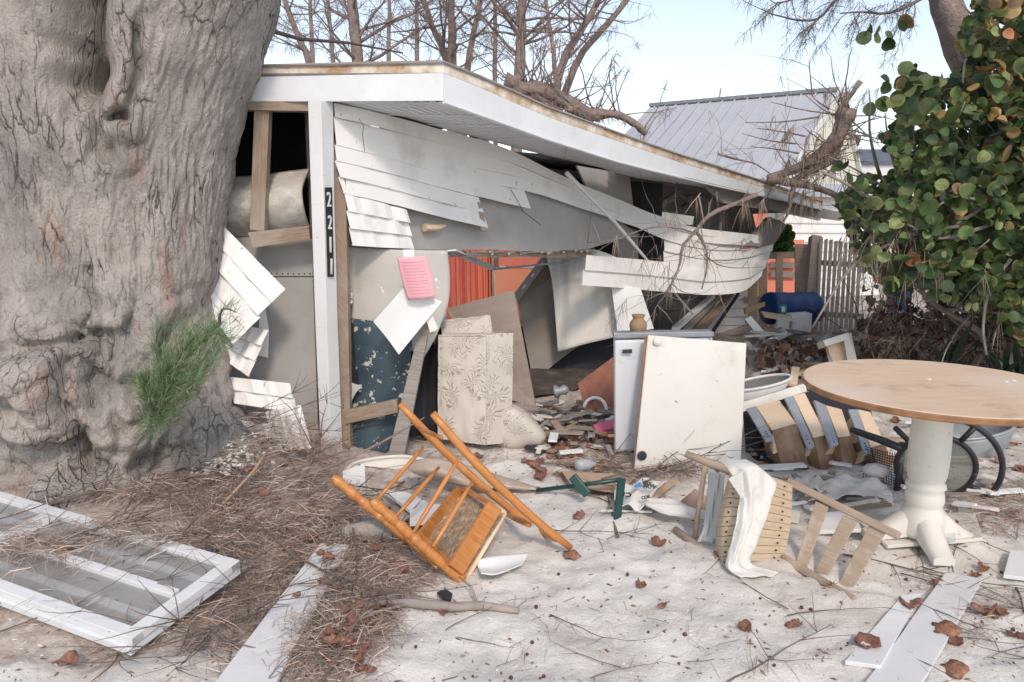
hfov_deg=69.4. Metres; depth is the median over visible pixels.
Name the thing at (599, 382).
reddish board
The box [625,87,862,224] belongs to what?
metal roof house
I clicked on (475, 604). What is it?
fallen branch
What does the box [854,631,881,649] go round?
fallen leaf
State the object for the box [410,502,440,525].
white scrap
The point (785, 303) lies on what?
blue barrel
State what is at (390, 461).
plastic tub
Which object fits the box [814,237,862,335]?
picket fence
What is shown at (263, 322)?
siding scrap
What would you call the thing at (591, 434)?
splintered lath
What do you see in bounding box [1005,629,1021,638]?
fallen leaf
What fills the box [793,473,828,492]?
crumpled sheet
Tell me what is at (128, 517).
twig
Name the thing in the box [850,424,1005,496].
patio chair
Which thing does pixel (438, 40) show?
bare pine
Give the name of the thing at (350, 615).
fallen leaf
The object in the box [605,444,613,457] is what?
splintered lath
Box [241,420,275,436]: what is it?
siding scrap
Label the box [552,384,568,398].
lamp base
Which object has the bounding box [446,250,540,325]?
orange curtain
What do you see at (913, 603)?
fallen leaf
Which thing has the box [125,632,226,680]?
twig
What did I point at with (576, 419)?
splintered lath
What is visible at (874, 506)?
wood offcut
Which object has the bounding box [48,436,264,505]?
twig
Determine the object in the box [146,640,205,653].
twig
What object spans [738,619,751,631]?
fallen leaf
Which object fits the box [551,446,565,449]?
splintered lath
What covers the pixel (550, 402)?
splintered lath
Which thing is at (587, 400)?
white hose
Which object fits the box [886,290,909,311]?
blue tarp
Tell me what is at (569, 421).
splintered lath
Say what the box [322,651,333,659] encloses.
fallen leaf
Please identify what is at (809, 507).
wood offcut
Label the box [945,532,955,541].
white board
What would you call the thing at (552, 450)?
splintered lath
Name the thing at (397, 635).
twig
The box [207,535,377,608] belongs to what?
twig
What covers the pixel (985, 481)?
wood offcut
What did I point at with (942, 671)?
twig
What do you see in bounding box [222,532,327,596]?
twig
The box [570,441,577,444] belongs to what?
splintered lath
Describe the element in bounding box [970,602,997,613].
fallen leaf
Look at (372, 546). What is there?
fallen leaf
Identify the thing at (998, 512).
twig
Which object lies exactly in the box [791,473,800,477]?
wood offcut
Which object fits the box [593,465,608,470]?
fallen leaf
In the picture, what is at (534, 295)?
toppled cupboard
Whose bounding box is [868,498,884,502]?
wood offcut
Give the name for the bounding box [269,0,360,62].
bare pine
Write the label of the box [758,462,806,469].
wood offcut
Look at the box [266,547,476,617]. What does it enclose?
twig
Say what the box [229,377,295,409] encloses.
siding scrap
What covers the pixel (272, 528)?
twig
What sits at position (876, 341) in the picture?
dead leaf drift
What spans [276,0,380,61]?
bare pine
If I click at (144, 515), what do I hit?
twig
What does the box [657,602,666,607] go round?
fallen leaf
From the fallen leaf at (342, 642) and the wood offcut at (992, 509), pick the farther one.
the wood offcut at (992, 509)
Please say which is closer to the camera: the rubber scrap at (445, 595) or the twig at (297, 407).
the rubber scrap at (445, 595)
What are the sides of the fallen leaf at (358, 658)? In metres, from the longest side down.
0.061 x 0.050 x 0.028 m
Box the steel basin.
[953,423,1015,458]
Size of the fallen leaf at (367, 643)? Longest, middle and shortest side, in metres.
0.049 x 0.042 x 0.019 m
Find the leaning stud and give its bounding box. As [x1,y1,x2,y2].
[388,322,428,454]
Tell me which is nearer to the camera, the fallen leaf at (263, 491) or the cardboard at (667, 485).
the fallen leaf at (263, 491)
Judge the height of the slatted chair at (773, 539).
0.522 m
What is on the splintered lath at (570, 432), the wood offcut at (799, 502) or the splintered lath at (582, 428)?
the splintered lath at (582, 428)
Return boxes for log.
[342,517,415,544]
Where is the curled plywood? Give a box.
[408,458,536,489]
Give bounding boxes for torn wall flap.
[350,247,449,452]
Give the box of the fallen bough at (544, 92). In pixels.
[467,20,679,140]
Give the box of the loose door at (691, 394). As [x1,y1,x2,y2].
[632,335,745,470]
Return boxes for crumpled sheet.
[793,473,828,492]
[805,473,893,505]
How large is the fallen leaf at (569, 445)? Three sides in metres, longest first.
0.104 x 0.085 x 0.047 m
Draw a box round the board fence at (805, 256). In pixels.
[744,235,821,334]
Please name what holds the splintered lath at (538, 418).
on the ground
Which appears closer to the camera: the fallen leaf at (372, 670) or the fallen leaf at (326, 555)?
the fallen leaf at (372, 670)
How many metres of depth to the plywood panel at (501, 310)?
5.58 m
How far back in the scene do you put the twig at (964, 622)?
2.92 m
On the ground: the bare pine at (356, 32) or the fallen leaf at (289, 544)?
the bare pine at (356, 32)
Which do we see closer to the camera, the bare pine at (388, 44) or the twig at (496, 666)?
the twig at (496, 666)
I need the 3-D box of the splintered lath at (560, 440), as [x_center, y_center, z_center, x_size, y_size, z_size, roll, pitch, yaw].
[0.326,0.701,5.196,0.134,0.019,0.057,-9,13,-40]
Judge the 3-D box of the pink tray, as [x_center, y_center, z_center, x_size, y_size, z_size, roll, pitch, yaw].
[0.664,0.612,5.295,0.160,0.088,0.104,0,10,0]
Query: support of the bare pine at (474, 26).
on the ground
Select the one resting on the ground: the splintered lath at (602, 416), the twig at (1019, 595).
the twig at (1019, 595)
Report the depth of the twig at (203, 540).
3.41 m
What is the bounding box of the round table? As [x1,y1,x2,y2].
[801,359,1023,565]
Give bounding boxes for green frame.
[536,473,625,519]
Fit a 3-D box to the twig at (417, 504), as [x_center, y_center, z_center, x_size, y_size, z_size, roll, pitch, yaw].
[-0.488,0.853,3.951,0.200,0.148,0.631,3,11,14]
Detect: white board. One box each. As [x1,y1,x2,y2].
[216,543,349,681]
[343,464,365,496]
[845,593,922,668]
[858,512,982,547]
[866,573,982,681]
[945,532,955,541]
[1003,550,1023,580]
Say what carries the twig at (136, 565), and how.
on the ground
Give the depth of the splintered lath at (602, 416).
5.45 m
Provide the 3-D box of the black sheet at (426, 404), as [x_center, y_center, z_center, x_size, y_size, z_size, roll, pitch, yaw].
[-0.670,0.287,5.279,0.409,0.794,0.249,-3,11,-15]
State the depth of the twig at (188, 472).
3.99 m
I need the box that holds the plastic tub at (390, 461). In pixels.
[345,454,424,469]
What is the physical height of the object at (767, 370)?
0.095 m
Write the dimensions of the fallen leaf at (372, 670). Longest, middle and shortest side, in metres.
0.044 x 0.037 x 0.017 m
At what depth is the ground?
3.14 m
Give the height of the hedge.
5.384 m
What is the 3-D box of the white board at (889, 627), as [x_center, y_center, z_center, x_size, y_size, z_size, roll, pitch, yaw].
[1.522,1.139,2.938,0.105,0.052,0.788,10,14,43]
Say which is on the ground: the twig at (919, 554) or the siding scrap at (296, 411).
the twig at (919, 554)
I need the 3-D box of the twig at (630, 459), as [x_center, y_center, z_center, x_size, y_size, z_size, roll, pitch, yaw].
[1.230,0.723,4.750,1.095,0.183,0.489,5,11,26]
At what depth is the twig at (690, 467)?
4.74 m
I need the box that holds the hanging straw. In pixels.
[424,328,436,342]
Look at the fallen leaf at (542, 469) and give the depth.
4.73 m
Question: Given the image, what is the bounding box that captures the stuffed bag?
[862,463,890,478]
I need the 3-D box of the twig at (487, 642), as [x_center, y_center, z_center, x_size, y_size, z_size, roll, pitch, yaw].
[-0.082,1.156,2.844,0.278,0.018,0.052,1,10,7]
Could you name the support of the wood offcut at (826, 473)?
on the fallen dresser
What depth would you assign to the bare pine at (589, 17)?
13.13 m
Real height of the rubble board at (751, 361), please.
0.156 m
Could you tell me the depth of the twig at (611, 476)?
4.49 m
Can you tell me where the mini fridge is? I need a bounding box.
[613,329,713,451]
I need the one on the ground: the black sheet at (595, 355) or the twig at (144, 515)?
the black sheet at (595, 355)
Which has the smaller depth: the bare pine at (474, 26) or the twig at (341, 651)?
the twig at (341, 651)
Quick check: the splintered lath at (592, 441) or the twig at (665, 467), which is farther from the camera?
the splintered lath at (592, 441)
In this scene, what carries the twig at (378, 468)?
on the ground
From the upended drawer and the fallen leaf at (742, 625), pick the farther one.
the upended drawer
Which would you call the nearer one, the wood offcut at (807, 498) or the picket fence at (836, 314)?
the wood offcut at (807, 498)
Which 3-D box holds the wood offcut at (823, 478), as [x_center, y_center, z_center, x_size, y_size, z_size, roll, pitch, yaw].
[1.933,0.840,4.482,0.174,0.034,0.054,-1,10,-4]
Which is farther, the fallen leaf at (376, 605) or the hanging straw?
the hanging straw
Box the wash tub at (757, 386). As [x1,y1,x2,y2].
[744,373,792,400]
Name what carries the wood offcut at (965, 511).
on the needle litter
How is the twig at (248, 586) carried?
on the needle litter
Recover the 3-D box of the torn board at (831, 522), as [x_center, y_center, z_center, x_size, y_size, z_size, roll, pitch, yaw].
[1.690,0.943,3.850,0.266,0.040,0.211,0,10,0]
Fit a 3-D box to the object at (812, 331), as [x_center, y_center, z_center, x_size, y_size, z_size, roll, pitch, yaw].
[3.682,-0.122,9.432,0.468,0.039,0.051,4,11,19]
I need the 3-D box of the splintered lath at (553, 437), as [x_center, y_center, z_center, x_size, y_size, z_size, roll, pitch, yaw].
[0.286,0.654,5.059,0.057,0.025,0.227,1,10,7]
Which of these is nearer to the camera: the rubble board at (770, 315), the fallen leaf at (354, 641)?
the fallen leaf at (354, 641)
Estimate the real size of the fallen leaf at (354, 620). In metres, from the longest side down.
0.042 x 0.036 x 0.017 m
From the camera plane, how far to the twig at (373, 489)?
3.93 m
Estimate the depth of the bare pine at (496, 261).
18.90 m
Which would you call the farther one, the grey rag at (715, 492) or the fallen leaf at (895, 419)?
the fallen leaf at (895, 419)
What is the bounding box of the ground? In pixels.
[0,217,1023,681]
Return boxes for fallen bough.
[467,20,679,140]
[560,44,894,347]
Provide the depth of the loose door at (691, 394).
4.69 m
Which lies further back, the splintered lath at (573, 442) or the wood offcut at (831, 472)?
the splintered lath at (573, 442)
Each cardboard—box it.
[561,471,637,492]
[653,478,678,497]
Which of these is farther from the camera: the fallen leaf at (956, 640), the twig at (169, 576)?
the twig at (169, 576)
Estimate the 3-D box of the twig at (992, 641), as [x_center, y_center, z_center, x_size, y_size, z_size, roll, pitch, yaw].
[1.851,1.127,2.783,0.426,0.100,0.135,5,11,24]
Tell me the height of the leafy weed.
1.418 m
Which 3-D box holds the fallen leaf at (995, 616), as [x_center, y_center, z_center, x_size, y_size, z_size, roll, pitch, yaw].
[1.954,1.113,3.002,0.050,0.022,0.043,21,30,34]
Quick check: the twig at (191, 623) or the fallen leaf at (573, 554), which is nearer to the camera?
the twig at (191, 623)
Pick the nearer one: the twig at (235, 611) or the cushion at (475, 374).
the twig at (235, 611)
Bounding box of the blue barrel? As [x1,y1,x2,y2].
[758,292,824,324]
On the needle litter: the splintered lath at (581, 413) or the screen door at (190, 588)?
the screen door at (190, 588)
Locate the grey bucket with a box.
[564,412,591,425]
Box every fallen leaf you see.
[50,650,78,666]
[259,488,270,495]
[285,541,294,547]
[292,591,302,597]
[307,530,318,538]
[316,549,324,555]
[317,577,329,583]
[321,552,334,559]
[322,626,338,635]
[322,632,338,643]
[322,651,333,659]
[334,634,353,641]
[339,637,352,647]
[341,605,352,613]
[342,623,353,630]
[345,613,355,619]
[348,616,356,623]
[348,640,359,647]
[349,650,363,666]
[354,599,364,606]
[355,664,369,671]
[356,647,365,656]
[361,639,371,647]
[365,664,377,674]
[369,543,382,550]
[372,602,380,608]
[400,563,408,570]
[438,610,449,615]
[474,452,483,458]
[521,457,532,462]
[527,460,537,466]
[533,471,546,478]
[536,466,546,471]
[546,453,556,457]
[555,454,564,460]
[563,549,581,560]
[567,438,578,447]
[573,509,585,518]
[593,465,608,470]
[636,579,646,590]
[651,535,666,546]
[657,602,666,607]
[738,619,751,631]
[785,619,801,628]
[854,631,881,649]
[891,416,900,422]
[899,596,922,609]
[930,578,943,584]
[932,619,961,637]
[940,659,969,679]
[947,634,963,645]
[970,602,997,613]
[971,570,981,577]
[975,562,990,571]
[986,611,998,618]
[993,603,1008,618]
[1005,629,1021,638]
[1014,464,1023,472]
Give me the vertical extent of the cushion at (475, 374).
0.759 m
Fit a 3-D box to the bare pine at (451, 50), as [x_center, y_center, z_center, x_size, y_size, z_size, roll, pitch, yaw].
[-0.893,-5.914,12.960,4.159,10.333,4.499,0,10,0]
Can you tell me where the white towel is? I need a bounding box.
[717,457,778,577]
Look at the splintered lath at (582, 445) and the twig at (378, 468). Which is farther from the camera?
the splintered lath at (582, 445)
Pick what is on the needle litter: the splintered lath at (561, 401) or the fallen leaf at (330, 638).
the fallen leaf at (330, 638)
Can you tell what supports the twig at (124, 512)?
on the ground
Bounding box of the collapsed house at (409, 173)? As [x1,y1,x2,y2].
[227,60,841,454]
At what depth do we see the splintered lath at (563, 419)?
5.35 m
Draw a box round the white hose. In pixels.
[582,396,607,422]
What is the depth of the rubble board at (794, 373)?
7.00 m
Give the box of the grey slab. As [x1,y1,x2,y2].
[549,408,583,413]
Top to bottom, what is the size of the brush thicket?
1.404 m
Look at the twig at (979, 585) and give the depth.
3.20 m
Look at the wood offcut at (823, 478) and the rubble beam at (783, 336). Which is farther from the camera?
the rubble beam at (783, 336)
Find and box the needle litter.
[0,340,1023,681]
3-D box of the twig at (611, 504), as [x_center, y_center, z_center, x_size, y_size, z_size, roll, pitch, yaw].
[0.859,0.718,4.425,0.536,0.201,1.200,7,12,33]
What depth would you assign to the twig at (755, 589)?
3.18 m
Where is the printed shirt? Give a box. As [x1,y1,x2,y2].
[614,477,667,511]
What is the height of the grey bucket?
0.178 m
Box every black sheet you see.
[393,327,441,437]
[551,338,613,368]
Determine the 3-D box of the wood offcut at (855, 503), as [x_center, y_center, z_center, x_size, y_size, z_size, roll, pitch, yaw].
[1.937,0.904,4.126,0.235,0.036,0.029,-1,10,-8]
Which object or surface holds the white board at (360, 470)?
on the ground
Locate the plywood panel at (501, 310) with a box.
[447,291,535,405]
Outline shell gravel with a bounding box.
[132,423,274,487]
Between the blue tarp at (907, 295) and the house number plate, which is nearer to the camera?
the house number plate
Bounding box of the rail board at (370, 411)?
[345,398,398,423]
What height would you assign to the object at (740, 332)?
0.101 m
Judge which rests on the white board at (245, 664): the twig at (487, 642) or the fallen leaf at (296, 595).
the fallen leaf at (296, 595)
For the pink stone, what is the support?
on the ground
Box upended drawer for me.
[816,332,856,361]
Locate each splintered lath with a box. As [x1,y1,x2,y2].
[524,445,545,453]
[529,413,551,425]
[535,414,552,417]
[535,444,550,449]
[537,399,558,406]
[537,407,556,413]
[540,420,548,426]
[544,418,590,421]
[546,448,557,452]
[548,432,558,441]
[549,419,566,435]
[549,437,567,443]
[551,404,568,412]
[551,430,583,434]
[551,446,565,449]
[554,399,564,404]
[556,400,582,412]
[557,417,571,421]
[558,409,593,417]
[559,420,573,422]
[559,448,582,454]
[570,426,593,430]
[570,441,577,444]
[578,440,590,447]
[579,419,597,421]
[579,440,594,443]
[581,410,613,416]
[584,443,602,449]
[588,432,594,436]
[594,414,610,418]
[594,430,613,438]
[597,409,613,413]
[599,430,613,434]
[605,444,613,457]
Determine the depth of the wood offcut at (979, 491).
4.29 m
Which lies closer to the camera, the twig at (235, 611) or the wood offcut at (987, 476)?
the twig at (235, 611)
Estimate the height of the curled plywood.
0.202 m
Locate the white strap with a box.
[403,250,413,256]
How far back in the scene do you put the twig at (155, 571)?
3.16 m
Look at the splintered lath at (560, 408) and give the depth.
5.79 m
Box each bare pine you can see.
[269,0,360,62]
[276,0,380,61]
[279,0,334,62]
[282,0,496,125]
[332,0,437,60]
[336,0,457,60]
[368,0,516,132]
[375,0,514,134]
[395,0,534,135]
[412,0,645,267]
[432,0,538,267]
[440,0,654,266]
[502,0,612,80]
[536,0,650,91]
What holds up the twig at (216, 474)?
on the needle litter
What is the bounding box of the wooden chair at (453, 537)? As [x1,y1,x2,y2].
[331,402,572,582]
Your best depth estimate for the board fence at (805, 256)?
10.27 m
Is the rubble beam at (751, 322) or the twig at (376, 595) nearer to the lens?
the twig at (376, 595)
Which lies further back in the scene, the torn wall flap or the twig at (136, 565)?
the torn wall flap
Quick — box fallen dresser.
[743,384,891,476]
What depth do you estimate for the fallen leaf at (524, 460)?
4.81 m
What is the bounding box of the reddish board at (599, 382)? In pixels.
[578,357,613,414]
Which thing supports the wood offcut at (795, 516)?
on the ground
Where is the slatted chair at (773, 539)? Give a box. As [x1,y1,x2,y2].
[672,451,900,599]
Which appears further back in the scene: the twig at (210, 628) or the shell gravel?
the shell gravel
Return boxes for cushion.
[437,333,512,444]
[440,315,492,334]
[498,404,545,448]
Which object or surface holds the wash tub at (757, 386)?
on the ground
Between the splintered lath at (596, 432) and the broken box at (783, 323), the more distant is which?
the broken box at (783, 323)
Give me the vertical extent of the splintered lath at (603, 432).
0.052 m
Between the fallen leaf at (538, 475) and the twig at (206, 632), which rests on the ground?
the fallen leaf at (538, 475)
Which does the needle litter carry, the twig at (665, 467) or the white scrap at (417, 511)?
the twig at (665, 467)
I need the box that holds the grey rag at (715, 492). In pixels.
[697,469,724,543]
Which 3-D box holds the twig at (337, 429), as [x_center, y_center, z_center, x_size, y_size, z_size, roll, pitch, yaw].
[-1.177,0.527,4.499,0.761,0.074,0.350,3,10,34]
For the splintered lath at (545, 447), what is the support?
on the splintered lath at (530, 447)
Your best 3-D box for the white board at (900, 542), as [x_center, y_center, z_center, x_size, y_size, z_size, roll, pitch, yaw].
[2.169,0.956,3.808,0.678,0.067,0.402,0,10,0]
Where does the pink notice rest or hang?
hanging from the white strap
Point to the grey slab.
(576, 410)
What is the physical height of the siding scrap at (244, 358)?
0.336 m
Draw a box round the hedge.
[856,137,978,209]
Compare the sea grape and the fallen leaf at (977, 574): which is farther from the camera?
the sea grape
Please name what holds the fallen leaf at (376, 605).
on the needle litter
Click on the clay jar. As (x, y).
(638, 322)
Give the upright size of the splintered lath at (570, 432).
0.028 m
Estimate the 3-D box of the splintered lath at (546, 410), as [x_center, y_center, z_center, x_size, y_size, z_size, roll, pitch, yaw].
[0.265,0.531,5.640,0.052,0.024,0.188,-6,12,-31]
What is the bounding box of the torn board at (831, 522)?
[819,511,860,533]
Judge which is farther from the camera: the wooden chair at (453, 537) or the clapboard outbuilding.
the clapboard outbuilding
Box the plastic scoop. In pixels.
[477,553,528,574]
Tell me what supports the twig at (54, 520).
on the ground
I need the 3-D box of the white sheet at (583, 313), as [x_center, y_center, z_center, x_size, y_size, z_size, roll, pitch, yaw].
[0.844,-0.390,7.196,1.030,0.992,0.224,0,10,0]
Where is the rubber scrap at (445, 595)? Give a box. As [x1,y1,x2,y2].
[437,588,452,601]
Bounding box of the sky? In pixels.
[264,0,1003,152]
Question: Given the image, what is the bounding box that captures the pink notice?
[397,256,434,299]
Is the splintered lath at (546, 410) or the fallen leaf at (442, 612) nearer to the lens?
the fallen leaf at (442, 612)
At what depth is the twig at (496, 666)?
2.65 m
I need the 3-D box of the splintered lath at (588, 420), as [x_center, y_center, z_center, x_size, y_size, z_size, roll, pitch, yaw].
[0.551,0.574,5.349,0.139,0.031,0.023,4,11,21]
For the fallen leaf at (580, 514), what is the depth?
3.99 m
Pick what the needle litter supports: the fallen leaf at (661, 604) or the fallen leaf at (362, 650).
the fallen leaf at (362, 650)
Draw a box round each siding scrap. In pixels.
[211,228,284,342]
[224,327,268,376]
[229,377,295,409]
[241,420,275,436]
[259,309,268,357]
[265,405,311,450]
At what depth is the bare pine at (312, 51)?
18.82 m
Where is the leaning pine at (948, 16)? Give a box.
[728,0,1006,291]
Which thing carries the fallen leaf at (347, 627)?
on the needle litter
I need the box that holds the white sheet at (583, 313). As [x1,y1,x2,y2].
[547,249,616,351]
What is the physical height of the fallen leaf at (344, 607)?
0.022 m
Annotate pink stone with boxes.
[681,489,705,509]
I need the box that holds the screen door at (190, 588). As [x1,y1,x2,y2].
[0,491,240,655]
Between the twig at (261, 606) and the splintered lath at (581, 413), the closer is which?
the twig at (261, 606)
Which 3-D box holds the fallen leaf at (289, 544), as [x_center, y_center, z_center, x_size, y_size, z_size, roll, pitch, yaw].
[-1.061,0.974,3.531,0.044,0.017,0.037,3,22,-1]
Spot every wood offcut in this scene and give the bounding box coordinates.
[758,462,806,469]
[772,467,793,470]
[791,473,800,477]
[791,510,800,523]
[792,500,806,505]
[797,496,813,500]
[804,504,813,510]
[815,476,833,480]
[823,471,841,475]
[828,470,837,475]
[830,460,851,467]
[843,498,879,506]
[844,491,891,495]
[845,495,874,500]
[854,503,891,510]
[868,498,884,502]
[885,437,904,441]
[944,492,979,495]
[951,501,976,507]
[957,507,973,513]
[967,488,999,495]
[974,505,999,511]
[980,478,993,485]
[981,473,1006,484]
[984,488,1023,494]
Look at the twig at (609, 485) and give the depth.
4.29 m
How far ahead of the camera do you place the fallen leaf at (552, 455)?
4.97 m
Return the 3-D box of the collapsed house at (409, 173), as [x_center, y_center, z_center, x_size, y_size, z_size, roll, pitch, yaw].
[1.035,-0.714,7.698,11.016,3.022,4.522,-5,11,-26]
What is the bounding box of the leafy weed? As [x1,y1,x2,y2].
[771,224,795,251]
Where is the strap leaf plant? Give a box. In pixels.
[921,315,1023,373]
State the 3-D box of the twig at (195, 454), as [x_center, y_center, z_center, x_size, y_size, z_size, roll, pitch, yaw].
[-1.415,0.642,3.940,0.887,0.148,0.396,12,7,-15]
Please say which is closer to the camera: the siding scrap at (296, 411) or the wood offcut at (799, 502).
the wood offcut at (799, 502)
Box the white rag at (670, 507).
[645,498,704,522]
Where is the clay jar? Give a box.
[629,314,646,330]
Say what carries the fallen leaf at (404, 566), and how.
on the needle litter
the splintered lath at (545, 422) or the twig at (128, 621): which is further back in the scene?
the splintered lath at (545, 422)
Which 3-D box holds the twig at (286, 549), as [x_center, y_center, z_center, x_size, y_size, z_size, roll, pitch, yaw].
[-1.265,0.802,3.661,0.393,0.148,0.881,-10,25,-44]
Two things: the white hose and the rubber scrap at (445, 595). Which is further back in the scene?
the white hose
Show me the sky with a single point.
(687, 46)
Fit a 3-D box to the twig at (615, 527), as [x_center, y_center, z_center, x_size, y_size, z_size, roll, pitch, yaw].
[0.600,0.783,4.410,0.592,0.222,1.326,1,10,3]
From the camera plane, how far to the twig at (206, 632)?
2.68 m
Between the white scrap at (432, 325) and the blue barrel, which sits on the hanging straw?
the white scrap at (432, 325)
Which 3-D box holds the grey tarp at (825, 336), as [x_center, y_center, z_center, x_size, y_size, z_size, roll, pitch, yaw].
[3.300,0.102,8.205,0.875,0.267,0.431,-4,11,-20]
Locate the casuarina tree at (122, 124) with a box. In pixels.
[0,0,402,509]
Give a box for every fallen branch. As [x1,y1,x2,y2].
[186,450,268,540]
[204,417,424,517]
[321,576,519,624]
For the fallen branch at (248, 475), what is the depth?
3.83 m
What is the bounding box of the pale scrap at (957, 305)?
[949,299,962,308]
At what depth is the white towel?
3.34 m
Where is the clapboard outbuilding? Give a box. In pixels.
[779,184,880,296]
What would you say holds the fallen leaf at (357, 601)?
on the needle litter
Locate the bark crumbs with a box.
[0,402,1023,681]
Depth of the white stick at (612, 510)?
4.04 m
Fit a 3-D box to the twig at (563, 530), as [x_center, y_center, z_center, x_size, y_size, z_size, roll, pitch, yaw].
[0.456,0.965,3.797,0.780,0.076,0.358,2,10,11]
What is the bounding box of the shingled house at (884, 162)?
[859,149,913,252]
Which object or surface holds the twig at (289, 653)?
on the ground
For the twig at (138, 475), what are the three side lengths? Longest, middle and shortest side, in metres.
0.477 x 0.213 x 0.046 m
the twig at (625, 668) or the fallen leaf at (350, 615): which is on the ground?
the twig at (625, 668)
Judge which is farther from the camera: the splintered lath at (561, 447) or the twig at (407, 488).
the splintered lath at (561, 447)
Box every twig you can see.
[0,460,154,518]
[0,517,160,603]
[0,559,140,631]
[6,493,83,547]
[37,603,194,642]
[43,487,228,627]
[43,609,266,681]
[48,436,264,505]
[58,540,181,629]
[61,624,241,676]
[62,465,176,550]
[69,482,203,543]
[77,465,190,505]
[78,462,175,502]
[92,578,320,656]
[102,468,236,516]
[111,471,238,522]
[115,550,222,600]
[122,540,160,573]
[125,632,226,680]
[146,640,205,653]
[147,515,241,545]
[154,434,327,487]
[154,636,211,669]
[157,454,226,490]
[157,461,275,498]
[159,466,282,485]
[172,504,246,542]
[176,554,284,662]
[180,555,217,648]
[184,506,255,548]
[186,457,301,560]
[188,565,350,637]
[191,490,306,553]
[203,608,256,630]
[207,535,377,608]
[209,521,310,533]
[217,536,320,570]
[222,373,319,428]
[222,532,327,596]
[230,542,261,618]
[240,523,290,563]
[248,376,348,427]
[249,574,315,636]
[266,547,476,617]
[268,614,314,678]
[299,545,427,681]
[307,418,378,432]
[312,472,426,501]
[312,518,405,605]
[315,491,393,507]
[341,473,458,501]
[357,622,420,637]
[358,458,421,472]
[402,471,439,520]
[442,649,515,680]
[445,597,536,629]
[458,637,526,647]
[538,452,731,486]
[546,626,620,667]
[550,614,659,645]
[555,512,677,544]
[568,427,651,537]
[580,468,637,505]
[584,458,682,471]
[591,656,683,677]
[601,436,777,479]
[603,470,662,489]
[607,444,721,508]
[607,524,671,538]
[611,435,783,479]
[641,453,699,474]
[644,423,774,483]
[669,450,724,455]
[722,557,788,608]
[726,589,869,681]
[787,596,917,615]
[843,553,1023,604]
[894,547,962,588]
[901,573,1023,611]
[917,659,974,681]
[920,603,1023,635]
[924,567,1023,591]
[948,506,1022,520]
[954,546,1003,579]
[961,636,1022,647]
[968,587,1023,659]
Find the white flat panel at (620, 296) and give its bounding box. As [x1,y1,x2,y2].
[611,285,653,329]
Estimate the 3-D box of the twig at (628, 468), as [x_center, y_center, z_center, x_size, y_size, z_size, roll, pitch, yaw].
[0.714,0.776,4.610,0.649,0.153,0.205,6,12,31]
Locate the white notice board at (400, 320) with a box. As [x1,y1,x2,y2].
[373,289,442,353]
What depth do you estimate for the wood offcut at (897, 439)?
5.11 m
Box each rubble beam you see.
[745,316,778,350]
[771,331,791,340]
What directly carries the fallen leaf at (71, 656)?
on the ground
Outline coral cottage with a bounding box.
[743,213,803,303]
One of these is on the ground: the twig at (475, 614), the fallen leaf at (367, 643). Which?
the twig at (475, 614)
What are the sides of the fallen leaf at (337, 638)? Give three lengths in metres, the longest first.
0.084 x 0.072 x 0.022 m
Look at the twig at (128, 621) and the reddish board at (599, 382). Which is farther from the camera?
the reddish board at (599, 382)
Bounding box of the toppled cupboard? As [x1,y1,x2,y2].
[515,250,603,368]
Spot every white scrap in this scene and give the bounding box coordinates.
[382,490,428,511]
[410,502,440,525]
[427,316,437,332]
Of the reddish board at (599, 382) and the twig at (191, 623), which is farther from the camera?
the reddish board at (599, 382)
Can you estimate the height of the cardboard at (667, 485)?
0.031 m
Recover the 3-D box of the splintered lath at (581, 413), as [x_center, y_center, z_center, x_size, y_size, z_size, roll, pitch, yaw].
[0.454,0.557,5.502,0.301,0.083,0.054,-2,10,-8]
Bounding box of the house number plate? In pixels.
[325,187,333,276]
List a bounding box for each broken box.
[774,316,789,330]
[786,311,811,332]
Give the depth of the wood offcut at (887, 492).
4.22 m
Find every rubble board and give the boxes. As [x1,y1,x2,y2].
[743,302,764,313]
[747,354,825,367]
[760,311,793,321]
[787,362,825,375]
[788,366,799,385]
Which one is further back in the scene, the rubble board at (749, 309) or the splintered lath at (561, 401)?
the rubble board at (749, 309)
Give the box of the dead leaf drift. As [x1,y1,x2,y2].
[754,274,1023,374]
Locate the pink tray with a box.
[593,419,613,431]
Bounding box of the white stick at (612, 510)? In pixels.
[601,509,651,512]
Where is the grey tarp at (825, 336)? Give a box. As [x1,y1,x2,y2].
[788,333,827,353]
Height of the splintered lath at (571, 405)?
0.091 m
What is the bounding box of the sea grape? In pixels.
[812,0,1023,371]
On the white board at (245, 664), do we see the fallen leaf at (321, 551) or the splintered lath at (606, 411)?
the fallen leaf at (321, 551)
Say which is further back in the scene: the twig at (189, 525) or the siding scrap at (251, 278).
the siding scrap at (251, 278)
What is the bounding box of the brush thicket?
[792,272,1020,364]
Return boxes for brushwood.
[268,385,356,491]

